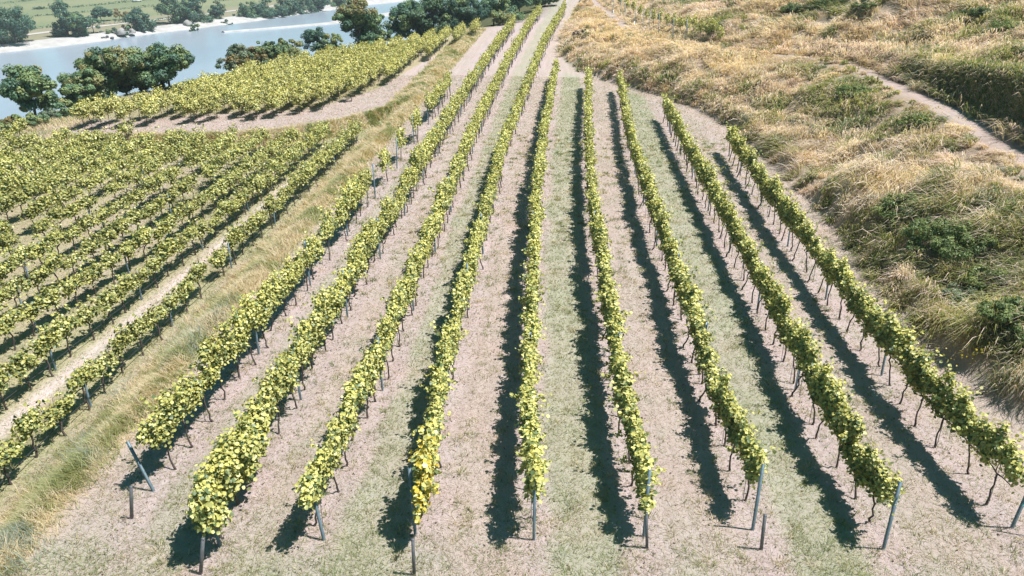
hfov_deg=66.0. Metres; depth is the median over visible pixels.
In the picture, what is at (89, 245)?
grapevine
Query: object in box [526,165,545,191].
grapevine
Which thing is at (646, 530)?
anchor post
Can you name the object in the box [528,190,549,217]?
grapevine
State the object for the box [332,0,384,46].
tree
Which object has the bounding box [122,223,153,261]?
grapevine
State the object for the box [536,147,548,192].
grapevine
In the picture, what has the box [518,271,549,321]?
grapevine
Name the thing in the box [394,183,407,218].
grapevine
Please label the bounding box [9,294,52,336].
grapevine
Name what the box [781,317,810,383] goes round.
grapevine
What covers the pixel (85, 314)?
grapevine
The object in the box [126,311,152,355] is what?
grapevine
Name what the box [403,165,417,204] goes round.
grapevine
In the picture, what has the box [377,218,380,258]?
trellis post
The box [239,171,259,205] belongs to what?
grapevine
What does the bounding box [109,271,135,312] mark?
grapevine
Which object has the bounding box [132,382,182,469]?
grapevine
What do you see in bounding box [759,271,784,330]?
grapevine
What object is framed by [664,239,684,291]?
grapevine
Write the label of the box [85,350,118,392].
grapevine
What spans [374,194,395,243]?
grapevine
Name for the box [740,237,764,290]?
grapevine
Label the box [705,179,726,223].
grapevine
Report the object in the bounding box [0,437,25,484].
grapevine
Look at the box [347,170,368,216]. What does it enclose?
grapevine
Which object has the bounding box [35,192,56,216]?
grapevine
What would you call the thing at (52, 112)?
shrub
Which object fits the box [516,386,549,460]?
grapevine
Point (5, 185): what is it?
grapevine
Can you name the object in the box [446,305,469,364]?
grapevine
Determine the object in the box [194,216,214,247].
grapevine
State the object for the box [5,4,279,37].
track
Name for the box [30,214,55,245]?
grapevine
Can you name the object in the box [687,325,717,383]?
grapevine
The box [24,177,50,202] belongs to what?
grapevine
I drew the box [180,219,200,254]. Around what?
grapevine
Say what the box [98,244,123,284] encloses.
grapevine
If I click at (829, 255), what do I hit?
grapevine
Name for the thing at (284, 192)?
grapevine
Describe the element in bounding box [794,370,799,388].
trellis post
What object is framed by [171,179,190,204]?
grapevine
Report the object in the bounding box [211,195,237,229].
grapevine
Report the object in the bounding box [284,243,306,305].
grapevine
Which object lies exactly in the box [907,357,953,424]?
grapevine
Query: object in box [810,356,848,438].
grapevine
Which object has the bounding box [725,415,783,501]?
grapevine
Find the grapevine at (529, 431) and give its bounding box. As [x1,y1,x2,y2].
[515,408,549,466]
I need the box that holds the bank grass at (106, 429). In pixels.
[0,27,486,575]
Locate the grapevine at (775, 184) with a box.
[767,173,785,224]
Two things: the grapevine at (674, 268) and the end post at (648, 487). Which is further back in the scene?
the grapevine at (674, 268)
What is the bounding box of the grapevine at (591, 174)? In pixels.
[585,168,600,194]
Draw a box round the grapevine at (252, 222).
[240,214,259,245]
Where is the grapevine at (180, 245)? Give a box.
[166,231,188,265]
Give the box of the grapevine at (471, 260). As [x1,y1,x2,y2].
[460,251,479,301]
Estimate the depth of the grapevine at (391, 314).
24.10 m
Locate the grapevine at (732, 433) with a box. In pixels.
[723,392,762,470]
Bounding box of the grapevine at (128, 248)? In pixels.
[112,238,139,270]
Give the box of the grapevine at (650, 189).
[641,177,657,223]
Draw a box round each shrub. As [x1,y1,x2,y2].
[0,114,26,133]
[25,112,49,126]
[37,107,57,118]
[56,106,77,117]
[86,15,103,32]
[104,26,129,36]
[113,8,128,18]
[121,24,135,30]
[189,23,199,30]
[214,51,249,70]
[225,43,258,65]
[242,46,269,67]
[254,41,274,59]
[265,41,287,59]
[276,38,303,57]
[300,27,330,51]
[321,33,342,50]
[572,29,590,34]
[671,77,681,83]
[704,22,725,33]
[768,103,784,110]
[780,1,801,13]
[811,0,853,12]
[835,83,876,97]
[850,0,877,11]
[870,191,923,219]
[895,114,936,127]
[897,215,998,261]
[941,282,986,308]
[957,264,1023,300]
[959,6,990,17]
[976,296,1023,343]
[985,19,1020,37]
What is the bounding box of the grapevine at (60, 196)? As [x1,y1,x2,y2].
[51,186,74,207]
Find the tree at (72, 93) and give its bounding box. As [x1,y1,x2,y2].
[60,84,94,107]
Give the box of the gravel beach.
[0,0,411,52]
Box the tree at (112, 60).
[57,44,146,102]
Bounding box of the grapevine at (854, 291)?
[843,273,880,332]
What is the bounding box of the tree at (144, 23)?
[121,7,157,31]
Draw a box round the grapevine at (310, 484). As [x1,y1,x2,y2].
[292,442,339,526]
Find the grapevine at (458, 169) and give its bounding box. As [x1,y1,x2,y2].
[447,162,464,197]
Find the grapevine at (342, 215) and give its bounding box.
[332,195,350,240]
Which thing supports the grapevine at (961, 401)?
on the ground at (978, 364)
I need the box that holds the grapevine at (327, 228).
[315,206,336,260]
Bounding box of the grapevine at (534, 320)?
[518,307,546,348]
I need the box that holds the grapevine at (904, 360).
[889,330,946,404]
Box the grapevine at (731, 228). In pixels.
[725,206,743,256]
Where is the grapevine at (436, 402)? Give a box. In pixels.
[418,370,446,434]
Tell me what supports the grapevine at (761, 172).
on the ground at (978, 364)
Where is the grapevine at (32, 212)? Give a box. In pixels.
[18,199,44,232]
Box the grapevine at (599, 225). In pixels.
[589,214,611,276]
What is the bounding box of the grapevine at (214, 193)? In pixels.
[200,182,220,210]
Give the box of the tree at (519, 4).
[509,0,541,11]
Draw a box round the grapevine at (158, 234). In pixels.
[150,218,171,243]
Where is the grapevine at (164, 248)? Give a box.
[152,237,176,276]
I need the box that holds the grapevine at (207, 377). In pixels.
[185,362,223,421]
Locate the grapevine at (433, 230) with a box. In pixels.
[425,211,442,256]
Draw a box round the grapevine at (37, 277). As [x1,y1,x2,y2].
[22,264,52,296]
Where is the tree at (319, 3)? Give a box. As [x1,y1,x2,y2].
[303,0,330,11]
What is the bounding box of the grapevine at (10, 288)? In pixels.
[0,273,28,308]
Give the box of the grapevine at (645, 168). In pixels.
[638,158,650,207]
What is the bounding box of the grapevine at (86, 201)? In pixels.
[77,189,98,210]
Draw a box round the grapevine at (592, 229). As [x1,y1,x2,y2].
[586,213,605,245]
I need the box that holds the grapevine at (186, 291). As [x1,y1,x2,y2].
[169,274,194,311]
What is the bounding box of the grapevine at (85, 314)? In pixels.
[72,295,101,340]
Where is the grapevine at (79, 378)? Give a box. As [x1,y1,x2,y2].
[63,357,100,410]
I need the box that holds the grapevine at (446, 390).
[424,346,457,418]
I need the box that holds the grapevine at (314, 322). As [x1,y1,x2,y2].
[289,309,331,370]
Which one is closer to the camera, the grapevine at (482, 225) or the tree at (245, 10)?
the grapevine at (482, 225)
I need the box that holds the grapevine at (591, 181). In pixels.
[585,177,601,220]
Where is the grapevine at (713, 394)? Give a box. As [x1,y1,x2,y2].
[701,370,736,425]
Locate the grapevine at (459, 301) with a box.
[448,285,472,342]
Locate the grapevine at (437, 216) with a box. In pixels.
[428,206,445,248]
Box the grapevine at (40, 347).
[27,320,62,376]
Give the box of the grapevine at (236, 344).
[215,322,251,377]
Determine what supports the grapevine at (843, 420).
on the ground at (978, 364)
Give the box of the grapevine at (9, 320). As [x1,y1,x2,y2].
[0,304,28,350]
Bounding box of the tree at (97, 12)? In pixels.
[90,6,112,20]
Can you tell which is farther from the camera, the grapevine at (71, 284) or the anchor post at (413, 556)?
the grapevine at (71, 284)
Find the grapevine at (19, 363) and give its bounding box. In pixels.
[0,343,40,390]
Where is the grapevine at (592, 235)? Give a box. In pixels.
[588,219,608,265]
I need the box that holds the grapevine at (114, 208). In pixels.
[106,198,127,215]
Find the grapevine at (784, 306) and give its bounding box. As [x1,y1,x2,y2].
[766,278,793,344]
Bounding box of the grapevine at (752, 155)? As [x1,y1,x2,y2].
[744,146,762,188]
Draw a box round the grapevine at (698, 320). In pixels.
[682,306,716,363]
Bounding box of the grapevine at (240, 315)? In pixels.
[227,290,262,364]
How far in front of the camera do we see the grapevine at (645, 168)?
37.42 m
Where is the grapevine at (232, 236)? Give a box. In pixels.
[221,223,240,264]
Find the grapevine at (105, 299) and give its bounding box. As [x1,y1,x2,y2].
[86,283,119,324]
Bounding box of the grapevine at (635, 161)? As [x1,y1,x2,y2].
[634,153,647,187]
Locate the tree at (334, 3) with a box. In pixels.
[325,0,345,7]
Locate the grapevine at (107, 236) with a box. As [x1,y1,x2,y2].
[88,222,117,254]
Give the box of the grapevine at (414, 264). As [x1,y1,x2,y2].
[400,249,424,305]
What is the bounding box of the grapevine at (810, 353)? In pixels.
[791,318,823,396]
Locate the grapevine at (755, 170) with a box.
[748,159,767,194]
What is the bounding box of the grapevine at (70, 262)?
[59,249,87,273]
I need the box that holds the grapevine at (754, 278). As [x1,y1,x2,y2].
[747,255,766,302]
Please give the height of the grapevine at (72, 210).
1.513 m
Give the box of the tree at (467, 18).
[438,0,491,30]
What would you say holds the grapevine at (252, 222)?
on the ground at (978, 364)
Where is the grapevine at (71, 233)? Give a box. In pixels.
[61,221,86,251]
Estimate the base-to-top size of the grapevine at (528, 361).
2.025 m
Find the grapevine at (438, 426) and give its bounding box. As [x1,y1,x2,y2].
[411,411,450,467]
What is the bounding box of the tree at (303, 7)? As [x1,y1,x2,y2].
[291,0,317,13]
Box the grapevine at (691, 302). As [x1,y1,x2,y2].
[678,283,710,347]
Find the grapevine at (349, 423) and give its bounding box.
[325,399,360,466]
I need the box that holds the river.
[0,0,480,118]
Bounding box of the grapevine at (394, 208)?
[387,193,398,234]
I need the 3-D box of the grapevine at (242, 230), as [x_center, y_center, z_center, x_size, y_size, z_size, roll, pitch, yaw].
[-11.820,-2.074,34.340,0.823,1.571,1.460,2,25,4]
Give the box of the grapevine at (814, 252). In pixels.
[807,235,829,281]
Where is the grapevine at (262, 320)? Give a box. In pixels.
[241,283,273,347]
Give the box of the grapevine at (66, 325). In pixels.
[47,303,81,357]
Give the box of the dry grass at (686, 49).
[553,0,1023,392]
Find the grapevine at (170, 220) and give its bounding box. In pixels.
[160,209,181,237]
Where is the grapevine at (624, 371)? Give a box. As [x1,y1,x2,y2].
[608,355,641,429]
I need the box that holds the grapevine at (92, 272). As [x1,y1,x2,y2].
[77,259,103,295]
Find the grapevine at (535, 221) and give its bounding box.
[525,213,545,237]
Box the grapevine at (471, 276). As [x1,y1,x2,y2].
[457,262,479,317]
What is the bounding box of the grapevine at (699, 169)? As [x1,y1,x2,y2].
[695,158,718,199]
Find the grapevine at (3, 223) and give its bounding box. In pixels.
[0,219,11,248]
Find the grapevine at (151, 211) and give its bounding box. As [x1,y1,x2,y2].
[140,198,163,228]
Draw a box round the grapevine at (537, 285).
[519,274,542,310]
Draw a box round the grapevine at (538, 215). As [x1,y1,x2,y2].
[528,210,542,235]
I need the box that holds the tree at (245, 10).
[232,1,264,18]
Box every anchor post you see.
[129,485,133,518]
[199,537,204,574]
[411,538,415,575]
[645,512,647,548]
[759,514,766,550]
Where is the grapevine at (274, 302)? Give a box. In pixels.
[255,267,283,330]
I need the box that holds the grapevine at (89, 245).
[78,232,103,262]
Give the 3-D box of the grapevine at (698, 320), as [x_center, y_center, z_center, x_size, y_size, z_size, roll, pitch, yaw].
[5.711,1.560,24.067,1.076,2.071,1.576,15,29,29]
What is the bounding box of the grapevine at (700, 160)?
[694,150,709,194]
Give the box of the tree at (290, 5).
[274,0,298,15]
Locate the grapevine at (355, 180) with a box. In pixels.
[347,174,365,222]
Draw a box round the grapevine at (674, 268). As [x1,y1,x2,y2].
[666,257,691,305]
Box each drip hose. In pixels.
[0,140,325,403]
[0,140,354,482]
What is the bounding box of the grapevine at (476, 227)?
[464,220,481,279]
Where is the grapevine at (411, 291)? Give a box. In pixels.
[396,264,419,315]
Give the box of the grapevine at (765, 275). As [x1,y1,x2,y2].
[753,261,778,313]
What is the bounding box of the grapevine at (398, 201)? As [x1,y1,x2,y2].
[392,192,403,226]
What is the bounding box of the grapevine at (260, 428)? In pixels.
[210,403,273,482]
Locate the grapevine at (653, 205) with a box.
[646,191,663,238]
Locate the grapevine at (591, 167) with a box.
[583,161,601,184]
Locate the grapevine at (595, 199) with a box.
[583,184,604,236]
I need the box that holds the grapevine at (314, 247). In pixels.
[299,231,324,277]
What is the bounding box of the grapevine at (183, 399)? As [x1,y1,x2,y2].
[156,365,201,447]
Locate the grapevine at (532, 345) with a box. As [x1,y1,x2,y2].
[517,321,543,378]
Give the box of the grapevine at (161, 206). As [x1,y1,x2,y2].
[150,194,169,217]
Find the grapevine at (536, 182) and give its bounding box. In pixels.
[527,174,544,200]
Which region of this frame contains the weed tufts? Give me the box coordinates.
[0,132,1023,575]
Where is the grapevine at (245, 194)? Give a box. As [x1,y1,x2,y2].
[232,186,250,214]
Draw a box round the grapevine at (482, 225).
[466,216,488,269]
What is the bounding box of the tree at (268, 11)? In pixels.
[248,0,287,18]
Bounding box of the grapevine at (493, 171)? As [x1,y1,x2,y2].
[489,165,497,207]
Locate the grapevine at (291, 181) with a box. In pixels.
[287,173,297,205]
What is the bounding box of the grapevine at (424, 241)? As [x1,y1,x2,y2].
[414,231,431,277]
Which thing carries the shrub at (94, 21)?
on the ground at (978, 364)
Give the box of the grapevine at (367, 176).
[357,164,373,206]
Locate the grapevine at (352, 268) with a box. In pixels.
[338,258,363,310]
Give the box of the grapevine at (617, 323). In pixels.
[599,306,632,369]
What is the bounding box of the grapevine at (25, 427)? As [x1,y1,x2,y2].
[10,399,49,457]
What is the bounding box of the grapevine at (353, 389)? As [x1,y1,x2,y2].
[337,364,376,440]
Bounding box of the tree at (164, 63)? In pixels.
[133,42,195,88]
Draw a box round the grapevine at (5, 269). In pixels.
[0,252,15,283]
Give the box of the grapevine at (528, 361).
[520,341,543,389]
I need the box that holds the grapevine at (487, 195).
[478,184,494,219]
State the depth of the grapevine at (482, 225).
30.54 m
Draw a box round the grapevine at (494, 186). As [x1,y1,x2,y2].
[483,172,497,214]
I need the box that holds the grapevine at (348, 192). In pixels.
[333,180,359,231]
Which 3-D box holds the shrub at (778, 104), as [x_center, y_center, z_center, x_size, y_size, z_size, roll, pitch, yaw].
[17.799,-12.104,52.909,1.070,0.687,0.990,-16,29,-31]
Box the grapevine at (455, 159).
[447,154,466,193]
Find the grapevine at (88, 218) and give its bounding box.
[76,209,98,239]
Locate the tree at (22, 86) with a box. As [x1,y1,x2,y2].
[0,63,68,114]
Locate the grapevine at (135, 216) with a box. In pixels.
[124,202,147,229]
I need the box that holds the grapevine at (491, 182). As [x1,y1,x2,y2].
[483,175,497,222]
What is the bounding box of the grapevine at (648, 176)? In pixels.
[639,166,658,216]
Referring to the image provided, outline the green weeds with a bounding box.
[553,0,1023,414]
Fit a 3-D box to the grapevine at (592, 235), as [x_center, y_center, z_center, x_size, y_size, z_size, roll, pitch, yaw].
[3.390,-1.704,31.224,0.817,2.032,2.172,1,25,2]
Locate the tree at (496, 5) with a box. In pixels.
[473,0,525,24]
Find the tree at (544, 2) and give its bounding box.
[534,0,558,6]
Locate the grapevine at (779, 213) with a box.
[772,189,787,233]
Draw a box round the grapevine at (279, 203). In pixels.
[271,195,285,220]
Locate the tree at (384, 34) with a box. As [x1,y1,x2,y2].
[375,29,393,43]
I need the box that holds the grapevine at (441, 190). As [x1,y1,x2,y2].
[428,177,453,231]
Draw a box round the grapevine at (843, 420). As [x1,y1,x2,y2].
[823,384,866,467]
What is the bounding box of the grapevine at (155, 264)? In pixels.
[138,252,165,287]
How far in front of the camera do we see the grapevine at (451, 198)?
35.53 m
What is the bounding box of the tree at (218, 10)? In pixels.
[207,0,226,18]
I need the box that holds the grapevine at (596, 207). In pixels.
[586,202,601,233]
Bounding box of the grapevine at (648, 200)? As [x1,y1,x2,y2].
[643,192,661,232]
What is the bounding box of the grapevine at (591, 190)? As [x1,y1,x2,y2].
[585,185,602,228]
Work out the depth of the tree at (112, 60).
63.82 m
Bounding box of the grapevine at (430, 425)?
[416,415,441,481]
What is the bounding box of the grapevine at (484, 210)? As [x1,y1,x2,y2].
[476,202,489,249]
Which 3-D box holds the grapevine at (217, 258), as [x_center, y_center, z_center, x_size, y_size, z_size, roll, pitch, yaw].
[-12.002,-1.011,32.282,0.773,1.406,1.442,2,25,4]
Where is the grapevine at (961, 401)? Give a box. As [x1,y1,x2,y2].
[926,360,982,447]
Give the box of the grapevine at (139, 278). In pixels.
[125,266,147,297]
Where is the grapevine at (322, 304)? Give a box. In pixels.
[302,285,337,351]
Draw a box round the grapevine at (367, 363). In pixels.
[349,347,378,418]
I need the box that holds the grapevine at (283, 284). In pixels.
[267,263,297,315]
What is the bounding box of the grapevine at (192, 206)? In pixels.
[181,199,200,225]
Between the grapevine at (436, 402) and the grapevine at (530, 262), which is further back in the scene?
the grapevine at (530, 262)
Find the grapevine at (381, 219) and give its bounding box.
[373,208,391,253]
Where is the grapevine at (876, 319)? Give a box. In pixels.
[865,299,897,366]
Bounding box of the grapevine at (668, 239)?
[656,228,687,264]
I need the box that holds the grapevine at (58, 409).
[41,389,72,436]
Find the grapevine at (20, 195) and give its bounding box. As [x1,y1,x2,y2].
[2,183,30,219]
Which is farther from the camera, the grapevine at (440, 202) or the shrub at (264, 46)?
the shrub at (264, 46)
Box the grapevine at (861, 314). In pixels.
[850,292,882,350]
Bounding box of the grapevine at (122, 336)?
[104,322,133,373]
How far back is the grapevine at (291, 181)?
40.24 m
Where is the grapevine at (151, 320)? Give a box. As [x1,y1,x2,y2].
[135,300,168,339]
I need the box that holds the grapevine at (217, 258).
[207,242,231,275]
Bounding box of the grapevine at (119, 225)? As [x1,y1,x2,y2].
[98,214,131,240]
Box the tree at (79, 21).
[64,13,91,36]
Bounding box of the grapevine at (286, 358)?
[273,339,308,408]
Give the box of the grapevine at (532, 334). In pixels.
[515,324,545,358]
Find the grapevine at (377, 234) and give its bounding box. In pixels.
[371,216,387,262]
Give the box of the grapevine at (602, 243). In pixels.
[594,229,611,269]
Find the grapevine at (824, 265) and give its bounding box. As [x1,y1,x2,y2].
[816,248,831,292]
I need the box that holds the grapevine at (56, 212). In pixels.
[43,199,68,234]
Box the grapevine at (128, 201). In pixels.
[118,190,135,209]
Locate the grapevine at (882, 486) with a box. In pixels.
[856,442,905,521]
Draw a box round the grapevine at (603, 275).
[590,262,617,301]
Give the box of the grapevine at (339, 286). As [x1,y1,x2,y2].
[326,266,351,323]
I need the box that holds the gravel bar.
[222,12,389,31]
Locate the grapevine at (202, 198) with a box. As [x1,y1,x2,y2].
[193,190,211,218]
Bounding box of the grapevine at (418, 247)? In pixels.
[409,239,428,290]
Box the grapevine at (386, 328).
[371,314,393,378]
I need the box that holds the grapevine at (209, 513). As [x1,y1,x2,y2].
[181,454,233,539]
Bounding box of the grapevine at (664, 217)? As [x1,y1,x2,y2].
[652,206,673,260]
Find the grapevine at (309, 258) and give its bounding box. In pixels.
[292,247,314,291]
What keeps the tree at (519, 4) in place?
on the ground at (978, 364)
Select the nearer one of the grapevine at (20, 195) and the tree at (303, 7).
the grapevine at (20, 195)
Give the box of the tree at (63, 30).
[47,0,88,36]
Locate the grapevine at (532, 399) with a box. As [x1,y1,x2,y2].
[510,366,551,425]
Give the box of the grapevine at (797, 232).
[791,216,809,260]
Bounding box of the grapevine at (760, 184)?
[756,168,773,208]
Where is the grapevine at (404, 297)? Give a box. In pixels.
[390,270,418,330]
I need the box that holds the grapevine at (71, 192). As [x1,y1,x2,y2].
[58,184,84,208]
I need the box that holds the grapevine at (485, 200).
[472,192,496,240]
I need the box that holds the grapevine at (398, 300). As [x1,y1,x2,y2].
[380,283,409,346]
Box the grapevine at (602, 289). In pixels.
[594,283,619,315]
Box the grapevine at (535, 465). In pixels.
[515,432,551,519]
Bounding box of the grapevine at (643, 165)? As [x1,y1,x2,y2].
[637,162,645,202]
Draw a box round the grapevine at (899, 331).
[875,308,917,385]
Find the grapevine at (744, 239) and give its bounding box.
[736,229,753,280]
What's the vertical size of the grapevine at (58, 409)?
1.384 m
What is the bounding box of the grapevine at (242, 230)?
[230,221,249,254]
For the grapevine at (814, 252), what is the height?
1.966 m
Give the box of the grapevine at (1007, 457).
[978,419,1023,504]
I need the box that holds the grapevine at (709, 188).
[699,175,727,215]
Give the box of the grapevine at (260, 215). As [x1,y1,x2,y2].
[250,209,268,237]
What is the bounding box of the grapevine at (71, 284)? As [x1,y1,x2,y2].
[58,272,86,308]
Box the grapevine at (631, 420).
[611,404,657,486]
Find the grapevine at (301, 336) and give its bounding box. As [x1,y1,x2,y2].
[285,316,314,390]
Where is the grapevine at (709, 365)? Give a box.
[696,346,726,401]
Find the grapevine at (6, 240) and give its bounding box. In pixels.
[0,225,20,253]
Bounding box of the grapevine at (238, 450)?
[200,427,265,505]
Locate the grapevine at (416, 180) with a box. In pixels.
[410,166,420,197]
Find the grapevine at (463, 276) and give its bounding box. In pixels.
[449,267,478,330]
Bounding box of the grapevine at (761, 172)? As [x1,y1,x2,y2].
[752,163,767,201]
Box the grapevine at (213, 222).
[207,213,226,237]
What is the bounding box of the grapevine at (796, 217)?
[785,198,806,251]
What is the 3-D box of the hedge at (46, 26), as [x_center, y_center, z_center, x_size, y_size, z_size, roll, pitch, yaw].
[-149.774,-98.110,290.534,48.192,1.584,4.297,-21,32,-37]
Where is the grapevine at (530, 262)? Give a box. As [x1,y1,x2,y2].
[520,251,543,280]
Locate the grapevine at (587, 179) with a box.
[584,163,598,190]
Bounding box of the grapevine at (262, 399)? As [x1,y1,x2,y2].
[241,380,279,456]
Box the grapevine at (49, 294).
[34,277,69,318]
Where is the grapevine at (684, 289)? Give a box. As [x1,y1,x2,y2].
[675,276,700,332]
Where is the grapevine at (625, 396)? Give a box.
[607,380,649,463]
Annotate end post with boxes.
[126,441,154,491]
[214,528,221,547]
[314,494,325,540]
[408,468,416,535]
[532,481,536,540]
[642,469,650,536]
[751,463,764,530]
[881,480,901,549]
[1010,496,1023,528]
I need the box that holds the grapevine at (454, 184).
[449,171,457,207]
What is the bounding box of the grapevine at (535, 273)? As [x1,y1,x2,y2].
[519,260,543,313]
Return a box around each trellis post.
[47,341,56,370]
[84,382,91,406]
[123,253,129,273]
[167,297,172,324]
[227,243,232,267]
[253,316,259,354]
[291,346,301,399]
[304,241,310,285]
[342,270,348,317]
[372,164,375,196]
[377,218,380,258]
[377,337,383,390]
[396,137,397,168]
[756,264,764,309]
[787,226,790,246]
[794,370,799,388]
[825,258,832,299]
[880,323,891,375]
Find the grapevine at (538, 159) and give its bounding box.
[532,152,548,175]
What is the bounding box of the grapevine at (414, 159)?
[407,142,422,189]
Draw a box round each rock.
[117,28,125,34]
[129,28,135,33]
[183,20,191,25]
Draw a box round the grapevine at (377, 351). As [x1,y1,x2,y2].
[356,340,390,401]
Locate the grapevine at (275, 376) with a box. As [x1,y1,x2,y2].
[252,359,290,434]
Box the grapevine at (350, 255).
[342,243,367,296]
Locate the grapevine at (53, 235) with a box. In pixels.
[41,223,67,254]
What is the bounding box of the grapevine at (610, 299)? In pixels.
[599,283,630,350]
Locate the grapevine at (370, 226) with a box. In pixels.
[355,214,377,272]
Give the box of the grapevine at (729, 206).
[719,196,738,247]
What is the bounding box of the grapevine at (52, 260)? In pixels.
[37,247,63,287]
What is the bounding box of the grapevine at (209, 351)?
[185,317,234,400]
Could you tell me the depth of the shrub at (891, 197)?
32.21 m
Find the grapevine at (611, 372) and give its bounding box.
[601,348,645,416]
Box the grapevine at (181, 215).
[170,200,188,227]
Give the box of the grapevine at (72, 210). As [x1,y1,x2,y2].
[64,200,84,224]
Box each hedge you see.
[32,0,143,9]
[34,4,153,15]
[37,16,170,28]
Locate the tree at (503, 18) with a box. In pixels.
[490,9,515,24]
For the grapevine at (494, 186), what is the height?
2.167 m
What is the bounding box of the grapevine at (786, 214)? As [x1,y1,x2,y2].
[777,190,799,240]
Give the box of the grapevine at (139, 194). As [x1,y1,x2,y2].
[128,184,150,209]
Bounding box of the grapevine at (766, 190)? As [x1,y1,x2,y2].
[760,177,783,216]
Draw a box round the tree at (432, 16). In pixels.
[408,0,465,33]
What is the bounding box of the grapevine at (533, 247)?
[521,228,542,269]
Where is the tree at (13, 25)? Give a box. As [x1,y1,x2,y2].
[0,3,35,43]
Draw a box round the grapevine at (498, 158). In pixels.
[491,151,504,192]
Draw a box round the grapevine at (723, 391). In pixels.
[709,364,744,446]
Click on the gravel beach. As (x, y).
(50, 42)
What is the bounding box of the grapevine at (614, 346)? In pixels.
[603,318,632,384]
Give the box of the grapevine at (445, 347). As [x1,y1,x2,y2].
[428,320,457,382]
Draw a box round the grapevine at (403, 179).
[393,167,410,212]
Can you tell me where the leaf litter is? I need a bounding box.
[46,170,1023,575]
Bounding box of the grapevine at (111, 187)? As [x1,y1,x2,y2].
[100,176,122,206]
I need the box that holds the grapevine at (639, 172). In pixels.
[636,155,650,193]
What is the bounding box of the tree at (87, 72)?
[70,64,112,100]
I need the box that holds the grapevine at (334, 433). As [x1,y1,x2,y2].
[311,413,345,492]
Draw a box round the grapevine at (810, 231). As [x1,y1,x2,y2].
[801,218,819,271]
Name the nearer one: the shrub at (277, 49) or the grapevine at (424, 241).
the grapevine at (424, 241)
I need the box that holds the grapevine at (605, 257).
[591,247,614,300]
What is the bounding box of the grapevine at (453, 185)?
[443,176,459,214]
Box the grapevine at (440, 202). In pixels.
[430,192,450,237]
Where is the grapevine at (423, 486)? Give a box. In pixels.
[408,425,442,524]
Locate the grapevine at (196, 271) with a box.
[185,256,209,298]
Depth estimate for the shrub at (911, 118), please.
40.58 m
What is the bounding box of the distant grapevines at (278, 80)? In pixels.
[0,0,751,456]
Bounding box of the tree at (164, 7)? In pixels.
[153,0,196,23]
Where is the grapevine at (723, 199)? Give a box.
[714,187,729,239]
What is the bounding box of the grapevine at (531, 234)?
[526,224,542,254]
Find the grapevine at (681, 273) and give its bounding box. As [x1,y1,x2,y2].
[667,262,699,319]
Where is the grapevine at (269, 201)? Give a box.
[259,193,275,228]
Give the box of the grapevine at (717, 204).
[712,193,723,232]
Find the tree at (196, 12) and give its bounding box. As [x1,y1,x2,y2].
[180,0,214,22]
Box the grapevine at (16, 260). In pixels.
[5,241,36,278]
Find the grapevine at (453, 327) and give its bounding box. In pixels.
[438,320,461,379]
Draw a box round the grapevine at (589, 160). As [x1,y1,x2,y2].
[585,153,596,173]
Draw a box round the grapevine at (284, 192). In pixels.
[275,182,293,213]
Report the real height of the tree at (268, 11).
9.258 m
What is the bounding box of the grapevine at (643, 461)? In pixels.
[624,427,665,518]
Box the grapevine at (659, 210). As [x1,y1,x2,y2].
[650,201,669,249]
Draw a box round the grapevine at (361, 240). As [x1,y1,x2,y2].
[349,226,378,284]
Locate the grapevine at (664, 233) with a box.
[657,221,676,270]
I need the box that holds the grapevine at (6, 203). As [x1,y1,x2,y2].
[0,190,21,222]
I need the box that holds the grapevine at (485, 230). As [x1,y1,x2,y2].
[472,214,493,252]
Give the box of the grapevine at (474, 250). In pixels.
[461,234,480,288]
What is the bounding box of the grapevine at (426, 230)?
[419,214,437,267]
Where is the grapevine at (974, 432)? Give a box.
[947,401,996,474]
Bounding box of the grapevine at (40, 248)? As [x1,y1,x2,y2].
[19,236,56,264]
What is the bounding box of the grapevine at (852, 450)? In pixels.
[836,429,878,499]
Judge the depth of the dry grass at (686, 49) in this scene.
57.47 m
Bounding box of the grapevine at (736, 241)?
[731,222,751,267]
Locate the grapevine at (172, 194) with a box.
[159,187,178,210]
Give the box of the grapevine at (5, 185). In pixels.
[0,175,18,208]
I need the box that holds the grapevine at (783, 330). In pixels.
[774,302,796,362]
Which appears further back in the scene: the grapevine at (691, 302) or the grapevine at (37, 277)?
the grapevine at (37, 277)
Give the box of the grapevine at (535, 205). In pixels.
[526,187,546,228]
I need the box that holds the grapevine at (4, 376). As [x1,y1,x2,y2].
[0,363,12,409]
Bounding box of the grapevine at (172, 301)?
[155,286,185,326]
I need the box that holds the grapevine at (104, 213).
[91,204,112,228]
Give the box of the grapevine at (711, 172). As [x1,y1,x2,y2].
[696,158,724,207]
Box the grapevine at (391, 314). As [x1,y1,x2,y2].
[377,298,406,361]
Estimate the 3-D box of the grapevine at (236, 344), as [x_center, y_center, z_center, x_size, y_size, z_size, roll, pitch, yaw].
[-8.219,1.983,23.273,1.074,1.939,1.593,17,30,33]
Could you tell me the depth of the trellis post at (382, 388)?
23.04 m
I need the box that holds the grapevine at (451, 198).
[436,182,455,222]
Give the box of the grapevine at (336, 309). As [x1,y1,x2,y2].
[324,289,343,339]
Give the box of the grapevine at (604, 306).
[593,275,620,340]
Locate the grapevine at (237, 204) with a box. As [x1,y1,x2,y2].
[224,193,242,220]
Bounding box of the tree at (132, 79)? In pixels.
[111,53,167,92]
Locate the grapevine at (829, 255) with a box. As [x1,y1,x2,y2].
[817,244,846,305]
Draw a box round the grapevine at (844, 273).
[831,257,860,319]
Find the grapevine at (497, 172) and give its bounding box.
[485,159,501,198]
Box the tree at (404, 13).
[382,0,428,39]
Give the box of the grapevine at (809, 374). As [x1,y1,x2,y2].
[798,352,831,424]
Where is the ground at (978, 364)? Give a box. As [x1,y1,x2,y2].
[0,0,1023,575]

